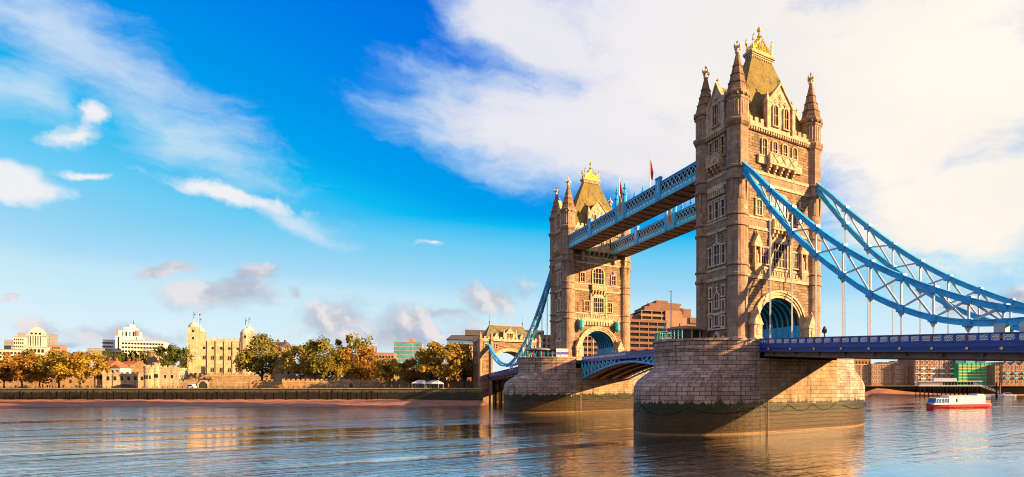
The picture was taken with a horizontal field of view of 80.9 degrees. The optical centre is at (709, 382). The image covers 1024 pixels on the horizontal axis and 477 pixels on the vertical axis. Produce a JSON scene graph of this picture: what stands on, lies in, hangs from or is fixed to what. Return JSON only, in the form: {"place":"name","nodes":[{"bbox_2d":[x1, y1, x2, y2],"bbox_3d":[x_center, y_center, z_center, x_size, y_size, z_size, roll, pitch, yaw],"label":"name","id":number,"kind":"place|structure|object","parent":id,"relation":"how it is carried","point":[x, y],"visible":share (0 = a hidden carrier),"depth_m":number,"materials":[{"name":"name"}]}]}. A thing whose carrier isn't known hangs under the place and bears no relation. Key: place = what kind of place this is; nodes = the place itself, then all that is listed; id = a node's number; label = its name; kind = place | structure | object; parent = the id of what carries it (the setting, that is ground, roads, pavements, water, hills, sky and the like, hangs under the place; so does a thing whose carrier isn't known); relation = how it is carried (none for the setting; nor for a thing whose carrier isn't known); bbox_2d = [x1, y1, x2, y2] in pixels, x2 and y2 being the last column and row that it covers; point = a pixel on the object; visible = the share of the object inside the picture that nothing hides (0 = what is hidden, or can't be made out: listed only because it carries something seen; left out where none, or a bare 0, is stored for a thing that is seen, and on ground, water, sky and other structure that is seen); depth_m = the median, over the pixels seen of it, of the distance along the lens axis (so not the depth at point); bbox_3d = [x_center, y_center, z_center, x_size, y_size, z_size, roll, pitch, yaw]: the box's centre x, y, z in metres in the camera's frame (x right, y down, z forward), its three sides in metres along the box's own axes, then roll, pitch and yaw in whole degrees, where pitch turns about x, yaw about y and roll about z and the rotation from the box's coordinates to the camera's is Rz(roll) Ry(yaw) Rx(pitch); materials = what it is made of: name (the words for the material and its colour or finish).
{"place":"outdoors","nodes":[
{"label":"outdoors","id":0,"kind":"place"},
{"bbox_2d":[4,340,13,348],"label":"office block","id":1,"kind":"structure","parent":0,"point":[8,344],"depth_m":559.91,"materials":[{"name":"beige glass"}]},
{"bbox_2d":[0,349,33,372],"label":"office block","id":2,"kind":"structure","parent":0,"point":[12,351],"depth_m":472.65,"materials":[{"name":"concrete"}]},
{"bbox_2d":[13,332,27,349],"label":"office block","id":3,"kind":"structure","parent":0,"point":[20,340],"depth_m":540.99,"materials":[{"name":"concrete"}]},
{"bbox_2d":[46,334,57,344],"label":"office block","id":4,"kind":"structure","parent":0,"point":[52,338],"depth_m":606.21,"materials":[{"name":"beige concrete"}]},
{"bbox_2d":[17,376,93,386],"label":"castle wall","id":5,"kind":"structure","parent":0,"point":[70,382],"depth_m":254.94,"materials":[{"name":"stone"}]},
{"bbox_2d":[47,344,66,352],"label":"office block","id":6,"kind":"structure","parent":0,"point":[59,348],"depth_m":522.34,"materials":[{"name":"brown concrete"}]},
{"bbox_2d":[87,348,110,376],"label":"office block","id":7,"kind":"structure","parent":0,"point":[98,350],"depth_m":479.96,"materials":[{"name":"beige concrete"}]},
{"bbox_2d":[102,340,114,348],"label":"office block","id":8,"kind":"structure","parent":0,"point":[108,344],"depth_m":520.58,"materials":[{"name":"blue glass"}]},
{"bbox_2d":[102,372,143,386],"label":"castle wall","id":9,"kind":"structure","parent":0,"point":[125,379],"depth_m":245.69,"materials":[{"name":"stone"}]},
{"bbox_2d":[122,340,169,357],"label":"office block","id":10,"kind":"structure","parent":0,"point":[136,346],"depth_m":488.87,"materials":[{"name":"white concrete"}]},
{"bbox_2d":[143,365,154,386],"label":"round tower","id":11,"kind":"structure","parent":0,"point":[148,375],"depth_m":243.86,"materials":[{"name":"stone"}]},
{"bbox_2d":[146,350,160,364],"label":"gabled house","id":12,"kind":"structure","parent":0,"point":[152,357],"depth_m":327.27,"materials":[{"name":"beige stone"}]},
{"bbox_2d":[152,363,160,386],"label":"round tower","id":13,"kind":"structure","parent":0,"point":[157,375],"depth_m":248.27,"materials":[{"name":"stone"}]},
{"bbox_2d":[160,366,186,386],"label":"castle wall","id":14,"kind":"structure","parent":0,"point":[170,376],"depth_m":258.43,"materials":[{"name":"stone"}]},
{"bbox_2d":[179,380,281,386],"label":"castle wall","id":15,"kind":"structure","parent":0,"point":[222,383],"depth_m":250.01,"materials":[{"name":"stone"}]},
{"bbox_2d":[0,399,485,406],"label":"beach","id":16,"kind":"structure","parent":0,"point":[213,402],"depth_m":211.28,"materials":[{"name":"brown sand"}]},
{"bbox_2d":[271,340,290,368],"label":"gabled house","id":17,"kind":"structure","parent":0,"point":[284,343],"depth_m":372.52,"materials":[{"name":"brown brick"}]},
{"bbox_2d":[373,352,396,376],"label":"office block","id":18,"kind":"structure","parent":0,"point":[388,355],"depth_m":400.53,"materials":[{"name":"brown brick"}]},
{"bbox_2d":[393,338,414,376],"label":"office block","id":19,"kind":"structure","parent":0,"point":[403,351],"depth_m":420.10,"materials":[{"name":"teal glass"}]},
{"bbox_2d":[446,330,485,380],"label":"office block","id":20,"kind":"structure","parent":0,"point":[468,336],"depth_m":300.89,"materials":[{"name":"beige brick"}]},
{"bbox_2d":[0,396,1023,476],"bbox_3d":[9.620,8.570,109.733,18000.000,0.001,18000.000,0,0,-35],"label":"river","id":21,"kind":"structure","parent":0,"point":[903,436],"depth_m":77.37,"materials":[{"name":"blue liquid"}]},
{"bbox_2d":[0,388,482,400],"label":"quay wall","id":22,"kind":"structure","parent":21,"relation":"in","point":[466,394],"depth_m":227.21,"materials":[{"name":"stone"}]},
{"bbox_2d":[0,386,478,387],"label":"quay railing","id":23,"kind":"object","parent":22,"relation":"on","point":[233,387],"visible":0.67,"depth_m":229.93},
{"bbox_2d":[503,356,649,412],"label":"bridge pier","id":24,"kind":"structure","parent":21,"relation":"in","point":[546,384],"depth_m":161.02,"materials":[{"name":"stone"}]},
{"bbox_2d":[487,366,587,380],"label":"side span","id":25,"kind":"object","parent":24,"relation":"on","point":[506,374],"visible":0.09,"depth_m":225.87,"materials":[{"name":"blue paint"}]},
{"bbox_2d":[526,347,555,356],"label":"control cabin","id":26,"kind":"object","parent":24,"relation":"on","point":[543,350],"visible":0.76,"depth_m":166.59,"materials":[{"name":"teal glass"}]},
{"bbox_2d":[548,160,630,359],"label":"bridge tower","id":27,"kind":"structure","parent":24,"relation":"on","point":[590,294],"depth_m":172.19,"materials":[{"name":"stone"}]},
{"bbox_2d":[488,271,549,370],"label":"suspension chain","id":28,"kind":"object","parent":27,"relation":"hanging from","point":[533,326],"visible":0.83,"depth_m":193.83,"materials":[{"name":"blue paint"}]},
{"bbox_2d":[591,267,604,284],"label":"window","id":29,"kind":"structure","parent":27,"relation":"in","point":[598,274],"depth_m":172.16,"materials":[{"name":"stone"}]},
{"bbox_2d":[592,296,604,313],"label":"window","id":30,"kind":"structure","parent":27,"relation":"in","point":[598,303],"depth_m":172.28,"materials":[{"name":"stone"}]},
{"bbox_2d":[581,351,653,379],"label":"bascule leaf","id":31,"kind":"object","parent":24,"relation":"on","point":[613,365],"visible":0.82,"depth_m":156.53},
{"bbox_2d":[633,338,865,434],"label":"bridge pier","id":32,"kind":"structure","parent":21,"relation":"in","point":[706,386],"depth_m":94.08,"materials":[{"name":"stone"}]},
{"bbox_2d":[628,349,653,364],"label":"bascule leaf","id":33,"kind":"object","parent":32,"relation":"on","point":[644,356],"visible":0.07,"depth_m":133.29,"materials":[{"name":"blue paint"}]},
{"bbox_2d":[654,330,682,340],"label":"pier railing","id":34,"kind":"object","parent":32,"relation":"on","point":[662,337],"visible":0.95,"depth_m":96.66,"materials":[{"name":"metal"}]},
{"bbox_2d":[668,326,707,338],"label":"control cabin","id":35,"kind":"object","parent":32,"relation":"on","point":[693,331],"visible":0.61,"depth_m":101.31,"materials":[{"name":"grey glass"}]},
{"bbox_2d":[693,27,822,338],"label":"bridge tower","id":36,"kind":"structure","parent":32,"relation":"on","point":[750,116],"depth_m":104.50,"materials":[{"name":"stone"}]},
{"bbox_2d":[569,161,695,259],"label":"walkway","id":37,"kind":"structure","parent":36,"relation":"attached to","point":[660,196],"depth_m":133.66,"materials":[{"name":"blue metal"}]},
{"bbox_2d":[612,199,695,265],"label":"walkway","id":38,"kind":"structure","parent":36,"relation":"attached to","point":[675,223],"depth_m":153.32,"materials":[{"name":"blue metal"}]},
{"bbox_2d":[707,247,712,268],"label":"window","id":39,"kind":"structure","parent":36,"relation":"in","point":[710,250],"depth_m":105.75,"materials":[{"name":"stone"}]},
{"bbox_2d":[707,203,713,222],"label":"window","id":40,"kind":"structure","parent":36,"relation":"in","point":[710,206],"depth_m":105.75,"materials":[{"name":"stone"}]},
{"bbox_2d":[711,101,719,129],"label":"window","id":41,"kind":"structure","parent":36,"relation":"in","point":[715,107],"depth_m":103.50,"materials":[{"name":"glass"}]},
{"bbox_2d":[713,137,719,152],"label":"window","id":42,"kind":"structure","parent":36,"relation":"in","point":[716,141],"depth_m":103.91,"materials":[{"name":"glass"}]},
{"bbox_2d":[713,200,719,220],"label":"window","id":43,"kind":"structure","parent":36,"relation":"in","point":[716,203],"depth_m":103.91,"materials":[{"name":"glass"}]},
{"bbox_2d":[712,242,720,266],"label":"window","id":44,"kind":"structure","parent":36,"relation":"in","point":[716,247],"depth_m":103.91,"materials":[{"name":"glass"}]},
{"bbox_2d":[713,292,719,309],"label":"window","id":45,"kind":"structure","parent":36,"relation":"in","point":[716,296],"depth_m":103.91,"materials":[{"name":"stone"}]},
{"bbox_2d":[720,134,725,156],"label":"window","id":46,"kind":"structure","parent":36,"relation":"in","point":[722,136],"depth_m":102.37,"materials":[{"name":"glass"}]},
{"bbox_2d":[720,197,725,217],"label":"window","id":47,"kind":"structure","parent":36,"relation":"in","point":[723,200],"depth_m":102.37,"materials":[{"name":"stone"}]},
{"bbox_2d":[720,242,726,264],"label":"window","id":48,"kind":"structure","parent":36,"relation":"in","point":[723,245],"depth_m":102.37,"materials":[{"name":"glass"}]},
{"bbox_2d":[754,197,763,216],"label":"window","id":49,"kind":"structure","parent":36,"relation":"in","point":[758,202],"depth_m":101.85,"materials":[{"name":"stone"}]},
{"bbox_2d":[761,137,767,154],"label":"window","id":50,"kind":"structure","parent":36,"relation":"in","point":[764,141],"depth_m":102.57,"materials":[{"name":"stone"}]},
{"bbox_2d":[762,246,768,265],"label":"window","id":51,"kind":"structure","parent":36,"relation":"in","point":[765,249],"depth_m":102.77,"materials":[{"name":"stone"}]},
{"bbox_2d":[772,104,779,128],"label":"window","id":52,"kind":"structure","parent":36,"relation":"in","point":[775,109],"depth_m":103.76,"materials":[{"name":"stone"}]},
{"bbox_2d":[771,193,788,221],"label":"window","id":53,"kind":"structure","parent":36,"relation":"in","point":[784,209],"depth_m":105.08,"materials":[{"name":"stone"}]},
{"bbox_2d":[772,240,789,269],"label":"window","id":54,"kind":"structure","parent":36,"relation":"in","point":[780,250],"depth_m":104.93,"materials":[{"name":"stone"}]},
{"bbox_2d":[782,108,789,131],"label":"window","id":55,"kind":"structure","parent":36,"relation":"in","point":[786,115],"depth_m":105.42,"materials":[{"name":"stone"}]},
{"bbox_2d":[793,251,799,270],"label":"window","id":56,"kind":"structure","parent":36,"relation":"in","point":[795,254],"depth_m":107.08,"materials":[{"name":"stone"}]},
{"bbox_2d":[742,162,1023,340],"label":"suspension chain","id":57,"kind":"object","parent":36,"relation":"hanging from","point":[968,324],"visible":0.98,"depth_m":76.32,"materials":[{"name":"blue paint"}]},
{"bbox_2d":[816,183,1023,335],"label":"suspension chain","id":58,"kind":"object","parent":36,"relation":"hanging from","point":[821,192],"visible":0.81,"depth_m":94.50,"materials":[{"name":"blue paint"}]},
{"bbox_2d":[759,332,1023,361],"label":"side span","id":59,"kind":"object","parent":32,"relation":"on","point":[969,347],"visible":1,"depth_m":72.13,"materials":[{"name":"blue metal"}]},
{"bbox_2d":[914,378,983,395],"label":"landing stage","id":60,"kind":"object","parent":21,"relation":"in","point":[945,382],"visible":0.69,"depth_m":356.94,"materials":[{"name":"white paint"}]},
{"bbox_2d":[926,394,991,407],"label":"passenger boat","id":61,"kind":"object","parent":21,"relation":"on","point":[968,401],"visible":0.94,"depth_m":188.03,"materials":[{"name":"red paint"}]},
{"bbox_2d":[0,0,1023,379],"label":"sky","id":62,"kind":"structure","parent":0,"point":[388,171],"materials":[{"name":"blue"}]},
{"bbox_2d":[525,330,549,347],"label":"office block","id":63,"kind":"structure","parent":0,"point":[544,341],"depth_m":321.63,"materials":[{"name":"grey brick"}]},
{"bbox_2d":[854,359,870,363],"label":"waterfront building","id":64,"kind":"structure","parent":0,"point":[862,361],"depth_m":437.88,"materials":[{"name":"orange brick"}]},
{"bbox_2d":[854,364,907,385],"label":"waterfront building","id":65,"kind":"structure","parent":0,"point":[883,374],"depth_m":397.51,"materials":[{"name":"brown brick"}]},
{"bbox_2d":[898,360,953,385],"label":"waterfront building","id":66,"kind":"structure","parent":0,"point":[923,370],"depth_m":397.63,"materials":[{"name":"orange brick"}]},
{"bbox_2d":[865,388,1023,395],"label":"beach","id":67,"kind":"structure","parent":0,"point":[881,392],"depth_m":371.57,"materials":[{"name":"brown sand"}]},
{"bbox_2d":[953,361,993,385],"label":"waterfront building","id":68,"kind":"structure","parent":0,"point":[970,370],"depth_m":397.76,"materials":[{"name":"green glass"}]},
{"bbox_2d":[986,361,1023,385],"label":"waterfront building","id":69,"kind":"structure","parent":0,"point":[1012,373],"depth_m":396.01,"materials":[{"name":"orange brick"}]},
{"label":"ground","id":70,"kind":"structure","parent":0,"visible":0},
{"bbox_2d":[0,357,28,386],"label":"tree","id":71,"kind":"object","parent":70,"relation":"on","point":[2,367],"visible":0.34,"depth_m":235.85,"materials":[{"name":"orange plant"}]},
{"bbox_2d":[3,354,39,386],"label":"tree","id":72,"kind":"object","parent":70,"relation":"on","point":[10,373],"visible":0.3,"depth_m":235.56,"materials":[{"name":"orange plant"}]},
{"bbox_2d":[4,357,68,386],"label":"tree","id":73,"kind":"object","parent":70,"relation":"on","point":[27,364],"visible":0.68,"depth_m":232.46,"materials":[{"name":"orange plant"}]},
{"bbox_2d":[23,327,51,377],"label":"domed building","id":74,"kind":"structure","parent":70,"relation":"on","point":[37,339],"depth_m":501.85,"materials":[{"name":"concrete"}]},
{"bbox_2d":[32,350,78,386],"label":"tree","id":75,"kind":"object","parent":70,"relation":"on","point":[43,364],"visible":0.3,"depth_m":235.37,"materials":[{"name":"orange plant"}]},
{"bbox_2d":[47,350,110,386],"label":"tree","id":76,"kind":"object","parent":70,"relation":"on","point":[65,365],"visible":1,"depth_m":233.25,"materials":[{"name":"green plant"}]},
{"bbox_2d":[93,365,104,386],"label":"round tower","id":77,"kind":"structure","parent":70,"relation":"on","point":[98,380],"depth_m":243.56,"materials":[{"name":"stone"}]},
{"bbox_2d":[93,350,124,364],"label":"tree","id":78,"kind":"object","parent":70,"relation":"on","point":[108,355],"visible":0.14,"depth_m":330.99,"materials":[{"name":"green plant"}]},
{"bbox_2d":[104,358,123,372],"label":"gabled house","id":79,"kind":"structure","parent":70,"relation":"on","point":[114,361],"depth_m":303.30,"materials":[{"name":"brown brick"}]},
{"bbox_2d":[110,364,130,372],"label":"gabled house","id":80,"kind":"structure","parent":70,"relation":"on","point":[119,368],"depth_m":293.05,"materials":[{"name":"orange tile"}]},
{"bbox_2d":[112,350,142,362],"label":"tree","id":81,"kind":"object","parent":70,"relation":"on","point":[122,353],"visible":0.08,"depth_m":343.17,"materials":[{"name":"green plant"}]},
{"bbox_2d":[115,320,144,348],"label":"office block","id":82,"kind":"structure","parent":70,"relation":"on","point":[132,332],"depth_m":511.61,"materials":[{"name":"white concrete"}]},
{"bbox_2d":[123,358,144,365],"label":"gabled house","id":83,"kind":"structure","parent":70,"relation":"on","point":[137,362],"depth_m":309.93,"materials":[{"name":"orange tile"}]},
{"bbox_2d":[130,364,143,372],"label":"castle wall","id":84,"kind":"structure","parent":70,"relation":"on","point":[136,368],"depth_m":298.50,"materials":[{"name":"stone"}]},
{"bbox_2d":[131,348,146,364],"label":"tree","id":85,"kind":"object","parent":70,"relation":"on","point":[143,355],"visible":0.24,"depth_m":339.84,"materials":[{"name":"green plant"}]},
{"bbox_2d":[151,343,194,372],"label":"tree","id":86,"kind":"object","parent":70,"relation":"on","point":[172,356],"visible":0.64,"depth_m":317.88,"materials":[{"name":"green plant"}]},
{"bbox_2d":[187,314,253,374],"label":"castle keep","id":87,"kind":"structure","parent":70,"relation":"on","point":[215,356],"depth_m":343.68,"materials":[{"name":"stone"}]},
{"bbox_2d":[187,373,272,381],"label":"castle wall","id":88,"kind":"structure","parent":70,"relation":"on","point":[217,376],"depth_m":287.16,"materials":[{"name":"stone"}]},
{"bbox_2d":[232,332,287,381],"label":"tree","id":89,"kind":"object","parent":70,"relation":"on","point":[254,360],"visible":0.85,"depth_m":264.48,"materials":[{"name":"green plant"}]},
{"bbox_2d":[273,355,295,381],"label":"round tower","id":90,"kind":"structure","parent":70,"relation":"on","point":[286,374],"depth_m":268.22,"materials":[{"name":"stone"}]},
{"bbox_2d":[274,344,324,379],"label":"tree","id":91,"kind":"object","parent":70,"relation":"on","point":[300,371],"visible":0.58,"depth_m":258.47,"materials":[{"name":"green plant"}]},
{"bbox_2d":[295,335,344,379],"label":"tree","id":92,"kind":"object","parent":70,"relation":"on","point":[322,346],"visible":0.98,"depth_m":255.33,"materials":[{"name":"green plant"}]},
{"bbox_2d":[326,347,348,379],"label":"tree","id":93,"kind":"object","parent":70,"relation":"on","point":[338,371],"visible":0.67,"depth_m":261.24,"materials":[{"name":"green plant"}]},
{"bbox_2d":[282,379,398,386],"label":"castle wall","id":94,"kind":"structure","parent":70,"relation":"on","point":[331,383],"depth_m":251.49,"materials":[{"name":"stone"}]},
{"bbox_2d":[292,375,398,380],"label":"castle wall","id":95,"kind":"structure","parent":70,"relation":"on","point":[342,378],"depth_m":279.55,"materials":[{"name":"stone"}]},
{"bbox_2d":[335,332,374,375],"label":"tree","id":96,"kind":"object","parent":70,"relation":"on","point":[357,343],"visible":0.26,"depth_m":298.56,"materials":[{"name":"green plant"}]},
{"bbox_2d":[333,346,378,379],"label":"tree","id":97,"kind":"object","parent":70,"relation":"on","point":[359,359],"visible":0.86,"depth_m":265.95,"materials":[{"name":"orange plant"}]},
{"bbox_2d":[371,357,404,386],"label":"tree","id":98,"kind":"object","parent":70,"relation":"on","point":[384,372],"visible":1,"depth_m":247.62,"materials":[{"name":"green plant"}]},
{"bbox_2d":[399,357,423,386],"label":"tree","id":99,"kind":"object","parent":70,"relation":"on","point":[412,374],"visible":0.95,"depth_m":254.28,"materials":[{"name":"brown plant"}]},
{"bbox_2d":[412,341,423,369],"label":"office block","id":100,"kind":"structure","parent":70,"relation":"on","point":[417,346],"depth_m":424.84,"materials":[{"name":"teal glass"}]},
{"bbox_2d":[399,370,437,386],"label":"castle wall","id":101,"kind":"structure","parent":70,"relation":"on","point":[403,382],"depth_m":261.60,"materials":[{"name":"stone"}]},
{"bbox_2d":[412,348,450,386],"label":"tree","id":102,"kind":"object","parent":70,"relation":"on","point":[426,373],"visible":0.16,"depth_m":255.88,"materials":[{"name":"green plant"}]},
{"bbox_2d":[414,341,472,386],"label":"tree","id":103,"kind":"object","parent":70,"relation":"on","point":[451,367],"visible":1,"depth_m":242.54,"materials":[{"name":"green plant"}]},
{"bbox_2d":[439,380,472,386],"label":"castle wall","id":104,"kind":"structure","parent":70,"relation":"on","point":[468,383],"depth_m":261.77,"materials":[{"name":"brown stone"}]},
{"bbox_2d":[447,350,472,386],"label":"tree","id":105,"kind":"object","parent":70,"relation":"on","point":[465,372],"visible":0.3,"depth_m":260.07,"materials":[{"name":"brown plant"}]},
{"bbox_2d":[472,321,540,401],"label":"gatehouse","id":106,"kind":"object","parent":70,"relation":"on","point":[501,338],"visible":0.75,"depth_m":248.00,"materials":[{"name":"stone"}]},
{"bbox_2d":[583,300,695,355],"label":"hotel","id":107,"kind":"structure","parent":70,"relation":"on","point":[647,320],"depth_m":322.45,"materials":[{"name":"brown brick"}]},
{"bbox_2d":[865,386,1023,393],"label":"river wall","id":108,"kind":"structure","parent":70,"relation":"on","point":[1013,389],"depth_m":385.50,"materials":[{"name":"stone"}]},
{"bbox_2d":[988,364,1000,385],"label":"waterfront building","id":109,"kind":"structure","parent":70,"relation":"on","point":[994,374],"depth_m":394.42,"materials":[{"name":"brown brick"}]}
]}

